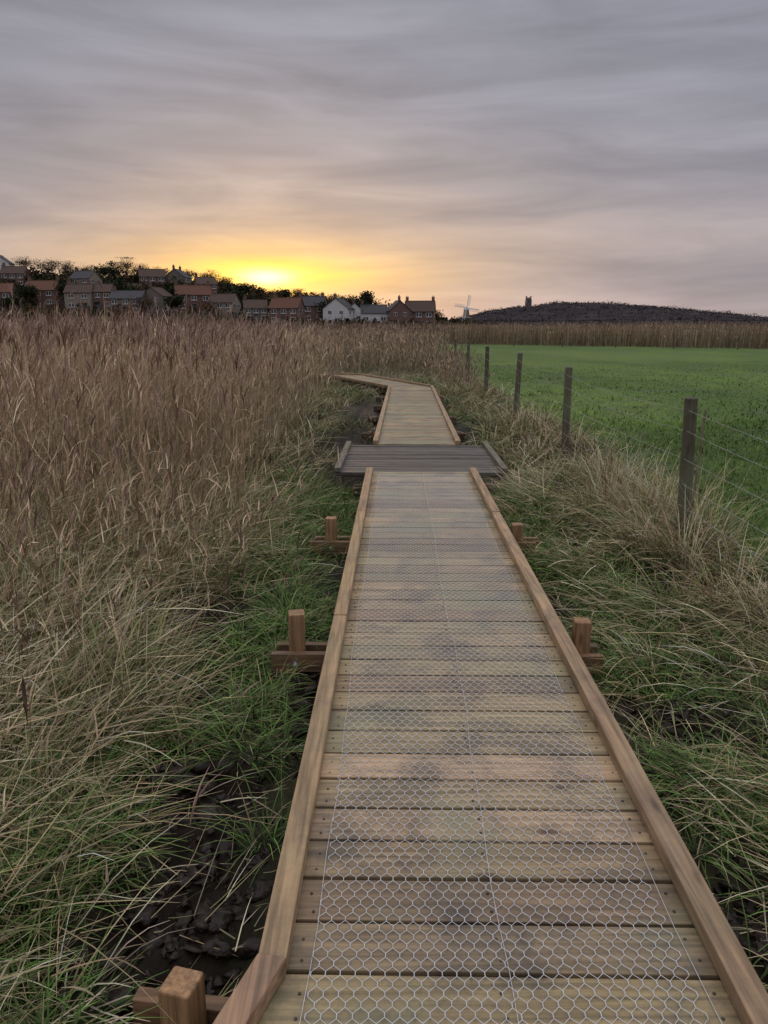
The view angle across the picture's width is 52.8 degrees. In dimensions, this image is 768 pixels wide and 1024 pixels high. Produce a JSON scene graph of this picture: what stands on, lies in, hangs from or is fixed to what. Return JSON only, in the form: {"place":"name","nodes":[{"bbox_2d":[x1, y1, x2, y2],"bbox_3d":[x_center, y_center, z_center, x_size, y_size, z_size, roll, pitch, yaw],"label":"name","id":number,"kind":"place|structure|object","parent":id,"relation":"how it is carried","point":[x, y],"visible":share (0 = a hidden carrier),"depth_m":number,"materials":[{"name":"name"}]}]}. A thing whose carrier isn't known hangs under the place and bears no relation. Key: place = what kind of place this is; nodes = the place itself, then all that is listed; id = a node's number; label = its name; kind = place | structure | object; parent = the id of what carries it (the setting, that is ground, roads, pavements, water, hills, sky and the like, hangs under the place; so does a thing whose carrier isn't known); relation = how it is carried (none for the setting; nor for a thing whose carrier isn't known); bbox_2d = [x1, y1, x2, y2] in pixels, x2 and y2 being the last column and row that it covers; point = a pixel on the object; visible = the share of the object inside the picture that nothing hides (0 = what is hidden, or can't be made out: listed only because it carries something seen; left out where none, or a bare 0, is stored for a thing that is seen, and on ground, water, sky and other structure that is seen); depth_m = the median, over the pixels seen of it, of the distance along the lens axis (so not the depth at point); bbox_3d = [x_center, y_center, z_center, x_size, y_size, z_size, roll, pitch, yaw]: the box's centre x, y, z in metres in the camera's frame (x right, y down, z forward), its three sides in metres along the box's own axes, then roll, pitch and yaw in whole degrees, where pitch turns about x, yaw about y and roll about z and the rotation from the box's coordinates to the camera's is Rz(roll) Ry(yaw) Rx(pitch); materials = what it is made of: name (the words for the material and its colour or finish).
{"place":"outdoors","nodes":[
{"label":"outdoors","id":0,"kind":"place"},
{"bbox_2d":[0,283,460,334],"bbox_3d":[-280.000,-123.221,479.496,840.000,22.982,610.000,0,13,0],"label":"village hill","id":1,"kind":"structure","parent":0,"point":[179,315],"depth_m":238.91,"materials":[{"name":"green plant"}]},
{"bbox_2d":[0,257,12,268],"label":"walls","id":2,"kind":"structure","parent":1,"relation":"on","point":[3,261],"depth_m":300.21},
{"bbox_2d":[0,255,13,263],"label":"roof","id":3,"kind":"structure","parent":2,"relation":"on","point":[5,259],"depth_m":303.49,"materials":[{"name":"stone"}]},
{"bbox_2d":[0,285,19,309],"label":"walls","id":4,"kind":"structure","parent":1,"relation":"on","point":[9,294],"depth_m":240.68,"materials":[{"name":"red brick"}]},
{"bbox_2d":[0,283,16,292],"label":"roof","id":5,"kind":"structure","parent":4,"relation":"on","point":[4,288],"depth_m":240.68,"materials":[{"name":"tile"}]},
{"bbox_2d":[0,296,24,314],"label":"evergreen tree","id":6,"kind":"object","parent":1,"relation":"on","point":[7,301],"visible":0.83,"depth_m":230.87,"materials":[{"name":"green plant"}]},
{"bbox_2d":[0,269,28,285],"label":"walls","id":7,"kind":"structure","parent":1,"relation":"on","point":[16,279],"depth_m":276.98,"materials":[{"name":"grey brick"}]},
{"bbox_2d":[2,274,25,283],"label":"windows","id":8,"kind":"structure","parent":7,"relation":"attached to","point":[11,276],"depth_m":276.53,"materials":[{"name":"white glass"}]},
{"bbox_2d":[0,266,29,273],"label":"roof","id":9,"kind":"structure","parent":7,"relation":"on","point":[12,269],"depth_m":277.51,"materials":[{"name":"brown tile"}]},
{"bbox_2d":[10,256,38,266],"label":"bare tree","id":10,"kind":"object","parent":1,"relation":"on","point":[21,263],"visible":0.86,"depth_m":306.78,"materials":[{"name":"brown plant"}]},
{"bbox_2d":[10,283,40,302],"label":"evergreen tree","id":11,"kind":"object","parent":1,"relation":"on","point":[27,291],"visible":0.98,"depth_m":238.98,"materials":[{"name":"green plant"}]},
{"bbox_2d":[23,283,64,308],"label":"walls","id":12,"kind":"structure","parent":1,"relation":"on","point":[44,298],"depth_m":244.59,"materials":[{"name":"red brick"}]},
{"bbox_2d":[24,280,59,289],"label":"roof","id":13,"kind":"structure","parent":12,"relation":"on","point":[43,284],"depth_m":245.37,"materials":[{"name":"tile"}]},
{"bbox_2d":[27,292,64,303],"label":"windows","id":14,"kind":"structure","parent":12,"relation":"attached to","point":[48,301],"depth_m":244.13,"materials":[{"name":"white glass"}]},
{"bbox_2d":[36,291,62,303],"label":"window frames","id":15,"kind":"structure","parent":12,"relation":"attached to","point":[49,295],"depth_m":243.98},
{"bbox_2d":[28,257,74,276],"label":"bare tree","id":16,"kind":"object","parent":1,"relation":"on","point":[51,267],"visible":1,"depth_m":303.55,"materials":[{"name":"brown plant"}]},
{"bbox_2d":[53,279,75,295],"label":"evergreen tree","id":17,"kind":"object","parent":1,"relation":"on","point":[61,286],"visible":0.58,"depth_m":245.18,"materials":[{"name":"green plant"}]},
{"bbox_2d":[54,260,78,273],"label":"bare tree","id":18,"kind":"object","parent":1,"relation":"on","point":[68,268],"visible":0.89,"depth_m":307.31,"materials":[{"name":"brown plant"}]},
{"bbox_2d":[64,286,93,311],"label":"walls","id":19,"kind":"structure","parent":1,"relation":"on","point":[74,299],"depth_m":239.86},
{"bbox_2d":[68,294,85,306],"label":"windows","id":20,"kind":"structure","parent":19,"relation":"attached to","point":[82,296],"depth_m":239.56,"materials":[{"name":"white glass"}]},
{"bbox_2d":[63,284,93,292],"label":"roof","id":21,"kind":"structure","parent":19,"relation":"on","point":[80,288],"depth_m":240.40,"materials":[{"name":"brown tile"}]},
{"bbox_2d":[68,268,101,283],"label":"flint cottage","id":22,"kind":"structure","parent":1,"relation":"on","point":[92,276],"depth_m":272.08,"materials":[{"name":"stone"}]},
{"bbox_2d":[71,263,99,273],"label":"bare tree","id":23,"kind":"object","parent":1,"relation":"on","point":[83,268],"visible":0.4,"depth_m":306.93,"materials":[{"name":"brown plant"}]},
{"bbox_2d":[92,287,112,309],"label":"walls","id":24,"kind":"structure","parent":1,"relation":"on","point":[101,299],"depth_m":241.80,"materials":[{"name":"red brick"}]},
{"bbox_2d":[91,284,112,291],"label":"roof","id":25,"kind":"structure","parent":24,"relation":"on","point":[98,287],"depth_m":242.32,"materials":[{"name":"brown tile"}]},
{"bbox_2d":[86,260,129,276],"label":"evergreen tree","id":26,"kind":"object","parent":1,"relation":"on","point":[103,270],"visible":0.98,"depth_m":290.86,"materials":[{"name":"green plant"}]},
{"bbox_2d":[103,278,134,289],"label":"evergreen tree","id":27,"kind":"object","parent":1,"relation":"on","point":[117,284],"visible":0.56,"depth_m":250.90,"materials":[{"name":"green plant"}]},
{"bbox_2d":[115,256,136,282],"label":"bare tree","id":28,"kind":"object","parent":1,"relation":"on","point":[125,266],"visible":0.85,"depth_m":310.79,"materials":[{"name":"brown plant"}]},
{"bbox_2d":[109,293,146,316],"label":"walls","id":29,"kind":"structure","parent":1,"relation":"on","point":[120,302],"depth_m":234.40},
{"bbox_2d":[112,300,138,309],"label":"windows","id":30,"kind":"structure","parent":29,"relation":"attached to","point":[125,302],"depth_m":234.17,"materials":[{"name":"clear glass"}]},
{"bbox_2d":[108,290,145,298],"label":"roof","id":31,"kind":"structure","parent":29,"relation":"on","point":[122,294],"depth_m":235.21,"materials":[{"name":"tile"}]},
{"bbox_2d":[129,263,153,273],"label":"bare tree","id":32,"kind":"object","parent":1,"relation":"on","point":[142,266],"visible":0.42,"depth_m":302.99,"materials":[{"name":"brown plant"}]},
{"bbox_2d":[132,296,154,315],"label":"bare tree","id":33,"kind":"object","parent":1,"relation":"on","point":[142,305],"visible":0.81,"depth_m":231.25,"materials":[{"name":"brown plant"}]},
{"bbox_2d":[139,277,165,286],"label":"walls","id":34,"kind":"structure","parent":1,"relation":"on","point":[156,279],"depth_m":281.18,"materials":[{"name":"red brick"}]},
{"bbox_2d":[138,268,165,277],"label":"roof","id":35,"kind":"structure","parent":34,"relation":"on","point":[151,272],"depth_m":281.59,"materials":[{"name":"brown tile"}]},
{"bbox_2d":[142,277,162,284],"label":"windows","id":36,"kind":"structure","parent":34,"relation":"attached to","point":[160,279],"depth_m":280.80,"materials":[{"name":"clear glass"}]},
{"bbox_2d":[149,266,169,273],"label":"bare tree","id":37,"kind":"object","parent":1,"relation":"on","point":[166,270],"visible":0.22,"depth_m":308.01,"materials":[{"name":"brown plant"}]},
{"bbox_2d":[145,288,174,314],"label":"walls","id":38,"kind":"structure","parent":1,"relation":"on","point":[149,292],"depth_m":236.76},
{"bbox_2d":[145,286,172,296],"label":"roof","id":39,"kind":"structure","parent":38,"relation":"on","point":[162,291],"depth_m":238.54,"materials":[{"name":"brown tile"}]},
{"bbox_2d":[156,283,179,294],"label":"evergreen tree","id":40,"kind":"object","parent":1,"relation":"on","point":[169,288],"visible":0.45,"depth_m":244.00,"materials":[{"name":"green plant"}]},
{"bbox_2d":[163,294,189,311],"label":"evergreen tree","id":41,"kind":"object","parent":1,"relation":"on","point":[175,301],"visible":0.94,"depth_m":233.10,"materials":[{"name":"green plant"}]},
{"bbox_2d":[165,264,192,284],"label":"flint cottage","id":42,"kind":"structure","parent":1,"relation":"on","point":[179,272],"depth_m":284.40,"materials":[{"name":"stone"}]},
{"bbox_2d":[183,269,202,277],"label":"bare tree","id":43,"kind":"object","parent":1,"relation":"on","point":[189,274],"visible":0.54,"depth_m":309.21,"materials":[{"name":"brown plant"}]},
{"bbox_2d":[178,295,209,312],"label":"walls","id":44,"kind":"structure","parent":1,"relation":"on","point":[190,302],"depth_m":243.94,"materials":[{"name":"red brick"}]},
{"bbox_2d":[174,285,211,294],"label":"roof","id":45,"kind":"structure","parent":44,"relation":"on","point":[193,289],"depth_m":244.56,"materials":[{"name":"tile"}]},
{"bbox_2d":[180,296,207,307],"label":"windows","id":46,"kind":"structure","parent":44,"relation":"attached to","point":[194,298],"depth_m":243.67,"materials":[{"name":"white glass"}]},
{"bbox_2d":[193,280,217,293],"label":"walls","id":47,"kind":"structure","parent":1,"relation":"on","point":[195,283],"depth_m":276.55,"materials":[{"name":"red brick"}]},
{"bbox_2d":[193,277,217,284],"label":"roof","id":48,"kind":"structure","parent":47,"relation":"on","point":[203,280],"depth_m":276.65,"materials":[{"name":"brown tile"}]},
{"bbox_2d":[198,299,217,312],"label":"bare tree","id":49,"kind":"object","parent":1,"relation":"on","point":[206,305],"visible":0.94,"depth_m":233.50,"materials":[{"name":"brown plant"}]},
{"bbox_2d":[193,269,222,282],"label":"bare tree","id":50,"kind":"object","parent":1,"relation":"on","point":[207,275],"visible":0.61,"depth_m":307.16,"materials":[{"name":"brown plant"}]},
{"bbox_2d":[210,296,240,316],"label":"walls","id":51,"kind":"structure","parent":1,"relation":"on","point":[236,301],"depth_m":236.88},
{"bbox_2d":[208,293,241,303],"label":"roof","id":52,"kind":"structure","parent":51,"relation":"on","point":[221,298],"depth_m":237.39,"materials":[{"name":"brown tile"}]},
{"bbox_2d":[210,304,239,314],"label":"windows","id":53,"kind":"structure","parent":51,"relation":"attached to","point":[226,306],"depth_m":236.38,"materials":[{"name":"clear glass"}]},
{"bbox_2d":[217,276,234,285],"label":"bare tree","id":54,"kind":"object","parent":1,"relation":"on","point":[225,279],"visible":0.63,"depth_m":312.04,"materials":[{"name":"brown plant"}]},
{"bbox_2d":[228,289,254,302],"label":"evergreen tree","id":55,"kind":"object","parent":1,"relation":"on","point":[240,294],"visible":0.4,"depth_m":247.87,"materials":[{"name":"green plant"}]},
{"bbox_2d":[235,283,254,291],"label":"evergreen tree","id":56,"kind":"object","parent":1,"relation":"on","point":[246,287],"visible":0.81,"depth_m":304.55,"materials":[{"name":"green plant"}]},
{"bbox_2d":[243,294,267,321],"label":"flint cottage","id":57,"kind":"structure","parent":1,"relation":"on","point":[256,307],"depth_m":233.33,"materials":[{"name":"grey stone"}]},
{"bbox_2d":[243,309,265,317],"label":"windows","id":58,"kind":"structure","parent":57,"relation":"in","point":[248,310],"depth_m":232.85,"materials":[{"name":"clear glass"}]},
{"bbox_2d":[262,289,288,298],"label":"bare tree","id":59,"kind":"object","parent":1,"relation":"on","point":[271,292],"visible":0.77,"depth_m":288.08,"materials":[{"name":"brown plant"}]},
{"bbox_2d":[276,290,293,296],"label":"evergreen tree","id":60,"kind":"object","parent":1,"relation":"on","point":[283,293],"visible":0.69,"depth_m":308.37,"materials":[{"name":"green plant"}]},
{"bbox_2d":[269,300,304,324],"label":"walls","id":61,"kind":"structure","parent":1,"relation":"on","point":[301,307],"depth_m":231.43,"materials":[{"name":"red brick"}]},
{"bbox_2d":[268,297,305,308],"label":"roof","id":62,"kind":"structure","parent":61,"relation":"on","point":[283,302],"depth_m":231.95,"materials":[{"name":"tile"}]},
{"bbox_2d":[271,309,302,321],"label":"window frames","id":63,"kind":"structure","parent":61,"relation":"attached to","point":[284,313],"depth_m":231.36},
{"bbox_2d":[271,309,303,320],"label":"windows","id":64,"kind":"structure","parent":61,"relation":"attached to","point":[284,310],"depth_m":230.90,"materials":[{"name":"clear glass"}]},
{"bbox_2d":[290,288,308,296],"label":"bare tree","id":65,"kind":"object","parent":1,"relation":"on","point":[296,292],"visible":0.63,"depth_m":288.01,"materials":[{"name":"brown plant"}]},
{"bbox_2d":[305,306,322,322],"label":"walls","id":66,"kind":"structure","parent":1,"relation":"on","point":[313,313],"depth_m":238.81,"materials":[{"name":"red brick"}]},
{"bbox_2d":[298,296,326,305],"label":"roof","id":67,"kind":"structure","parent":66,"relation":"on","point":[309,300],"depth_m":239.87,"materials":[{"name":"tile"}]},
{"bbox_2d":[307,291,329,300],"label":"bare tree","id":68,"kind":"object","parent":1,"relation":"on","point":[318,294],"visible":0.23,"depth_m":274.54,"materials":[{"name":"brown plant"}]},
{"bbox_2d":[314,300,329,313],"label":"evergreen tree","id":69,"kind":"object","parent":1,"relation":"on","point":[321,306],"visible":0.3,"depth_m":238.03,"materials":[{"name":"green plant"}]},
{"bbox_2d":[327,294,342,300],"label":"bare tree","id":70,"kind":"object","parent":1,"relation":"on","point":[331,296],"visible":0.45,"depth_m":278.12,"materials":[{"name":"brown plant"}]},
{"bbox_2d":[323,299,353,324],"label":"walls","id":71,"kind":"structure","parent":1,"relation":"on","point":[335,306],"depth_m":230.79,"materials":[{"name":"paint"}]},
{"bbox_2d":[322,298,354,309],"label":"roof","id":72,"kind":"structure","parent":71,"relation":"on","point":[345,303],"depth_m":232.06,"materials":[{"name":"tile"}]},
{"bbox_2d":[341,294,358,304],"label":"bare tree","id":73,"kind":"object","parent":1,"relation":"on","point":[348,300],"visible":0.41,"depth_m":264.55,"materials":[{"name":"brown plant"}]},
{"bbox_2d":[352,303,361,320],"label":"walls","id":74,"kind":"structure","parent":1,"relation":"on","point":[357,311],"depth_m":235.26,"materials":[{"name":"paint"}]},
{"bbox_2d":[352,291,382,307],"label":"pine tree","id":75,"kind":"object","parent":1,"relation":"on","point":[367,297],"visible":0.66,"depth_m":239.70,"materials":[{"name":"green plant"}]},
{"bbox_2d":[387,301,410,323],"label":"walls","id":76,"kind":"structure","parent":1,"relation":"on","point":[400,308],"depth_m":232.99,"materials":[{"name":"red brick"}]},
{"bbox_2d":[386,300,411,311],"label":"roof","id":77,"kind":"structure","parent":76,"relation":"on","point":[392,305],"depth_m":234.19,"materials":[{"name":"tile"}]},
{"bbox_2d":[411,310,434,324],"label":"walls","id":78,"kind":"structure","parent":1,"relation":"on","point":[426,319],"depth_m":235.10,"materials":[{"name":"red brick"}]},
{"bbox_2d":[405,300,435,311],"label":"roof","id":79,"kind":"structure","parent":78,"relation":"on","point":[423,306],"depth_m":235.99,"materials":[{"name":"brown tile"}]},
{"bbox_2d":[411,313,434,324],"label":"windows","id":80,"kind":"structure","parent":78,"relation":"attached to","point":[418,314],"depth_m":234.95,"materials":[{"name":"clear glass"}]},
{"bbox_2d":[435,310,444,322],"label":"bare tree","id":81,"kind":"object","parent":1,"relation":"on","point":[439,315],"visible":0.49,"depth_m":253.61,"materials":[{"name":"brown plant"}]},
{"bbox_2d":[0,264,534,334],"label":"hillside scrub","id":82,"kind":"object","parent":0,"point":[222,287],"visible":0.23,"depth_m":265.58,"materials":[{"name":"plant"}]},
{"bbox_2d":[0,330,767,1023],"bbox_3d":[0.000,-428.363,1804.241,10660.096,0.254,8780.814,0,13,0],"label":"ground","id":83,"kind":"structure","parent":0,"point":[746,360],"depth_m":4.54,"materials":[{"name":"plant"}]},
{"bbox_2d":[0,395,328,1011],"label":"reed stems","id":84,"kind":"object","parent":83,"relation":"on","point":[54,533],"visible":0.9,"depth_m":4.79,"materials":[{"name":"plant"}]},
{"bbox_2d":[0,280,374,637],"bbox_3d":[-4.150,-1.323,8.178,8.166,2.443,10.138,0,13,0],"label":"reed bed","id":85,"kind":"object","parent":83,"relation":"on","point":[144,397],"visible":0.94,"depth_m":7.34,"materials":[{"name":"plant"}]},
{"bbox_2d":[4,306,414,379],"bbox_3d":[-27.125,-13.719,59.532,57.535,2.726,70.342,0,13,0],"label":"reed bed","id":86,"kind":"object","parent":83,"relation":"on","point":[399,331],"visible":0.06,"depth_m":31.20,"materials":[{"name":"plant"}]},
{"bbox_2d":[360,299,387,323],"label":"white cottage","id":87,"kind":"structure","parent":83,"relation":"on","point":[372,311],"depth_m":235.41,"materials":[{"name":"stone"}]},
{"bbox_2d":[285,314,478,378],"bbox_3d":[-0.215,-9.489,42.468,8.565,2.448,34.448,0,13,0],"label":"reed bed","id":88,"kind":"object","parent":83,"relation":"on","point":[417,340],"visible":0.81,"depth_m":32.38,"materials":[{"name":"plant"}]},
{"bbox_2d":[0,374,767,1023],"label":"green verge grass","id":89,"kind":"structure","parent":83,"relation":"on","point":[320,606],"depth_m":3.91,"materials":[{"name":"plant"}]},
{"bbox_2d":[0,357,767,1023],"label":"long dry grass","id":90,"kind":"structure","parent":83,"relation":"on","point":[700,527],"depth_m":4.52,"materials":[{"name":"plant"}]},
{"bbox_2d":[23,495,767,1023],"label":"mud clods","id":91,"kind":"object","parent":83,"relation":"on","point":[219,917],"visible":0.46,"depth_m":2.63,"materials":[{"name":"soil"}]},
{"bbox_2d":[334,441,507,487],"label":"old wooden platform","id":92,"kind":"structure","parent":83,"relation":"on","point":[350,465],"depth_m":9.33,"materials":[{"name":"wood"}]},
{"bbox_2d":[132,370,767,1023],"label":"boardwalk","id":93,"kind":"structure","parent":83,"relation":"on","point":[480,828],"depth_m":2.48,"materials":[{"name":"wood"}]},
{"bbox_2d":[419,340,506,392],"bbox_3d":[2.281,-4.758,24.691,2.454,1.493,11.618,0,13,0],"label":"reed bed","id":94,"kind":"object","parent":83,"relation":"on","point":[455,366],"visible":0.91,"depth_m":24.65,"materials":[{"name":"plant"}]},
{"bbox_2d":[455,295,479,321],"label":"windmill","id":95,"kind":"object","parent":83,"relation":"on","point":[466,315],"visible":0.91,"depth_m":414.48,"materials":[{"name":"brick"}]},
{"bbox_2d":[353,317,767,348],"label":"reed bed","id":96,"kind":"object","parent":83,"relation":"on","point":[604,335],"visible":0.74,"depth_m":79.56,"materials":[{"name":"plant"}]},
{"bbox_2d":[423,337,767,587],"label":"wire fence","id":97,"kind":"object","parent":83,"relation":"on","point":[687,464],"visible":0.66,"depth_m":6.31,"materials":[{"name":"wood"}]},
{"bbox_2d":[468,333,763,349],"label":"field fence","id":98,"kind":"object","parent":83,"relation":"on","point":[616,340],"visible":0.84,"depth_m":71.88,"materials":[{"name":"wood"}]},
{"bbox_2d":[470,361,767,584],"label":"pasture grass","id":99,"kind":"structure","parent":83,"relation":"on","point":[754,426],"depth_m":13.49,"materials":[{"name":"plant"}]},
{"bbox_2d":[0,0,767,319],"label":"sky","id":100,"kind":"structure","parent":0,"point":[497,153],"materials":[{"name":"grey"}]},
{"bbox_2d":[461,303,766,321],"bbox_3d":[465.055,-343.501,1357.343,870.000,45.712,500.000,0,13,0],"label":"wooded hill","id":101,"kind":"structure","parent":0,"point":[580,314],"depth_m":1189.82,"materials":[{"name":"plant"}]},
{"bbox_2d":[525,296,531,308],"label":"church tower","id":102,"kind":"structure","parent":101,"relation":"on","point":[528,302],"depth_m":1280.50,"materials":[{"name":"grey stone"}]},
{"bbox_2d":[453,300,767,321],"bbox_3d":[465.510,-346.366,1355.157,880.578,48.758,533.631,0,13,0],"label":"distant treeline","id":103,"kind":"object","parent":101,"relation":"on","point":[593,302],"visible":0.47,"depth_m":1228.18,"materials":[{"name":"plant"}]},
{"bbox_2d":[461,320,767,329],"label":"wooded hill","id":104,"kind":"structure","parent":0,"point":[625,321],"depth_m":749.99,"materials":[{"name":"plant"}]},
{"bbox_2d":[448,318,767,326],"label":"distant treeline","id":105,"kind":"object","parent":104,"relation":"on","point":[526,322],"visible":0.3,"depth_m":760.44,"materials":[{"name":"plant"}]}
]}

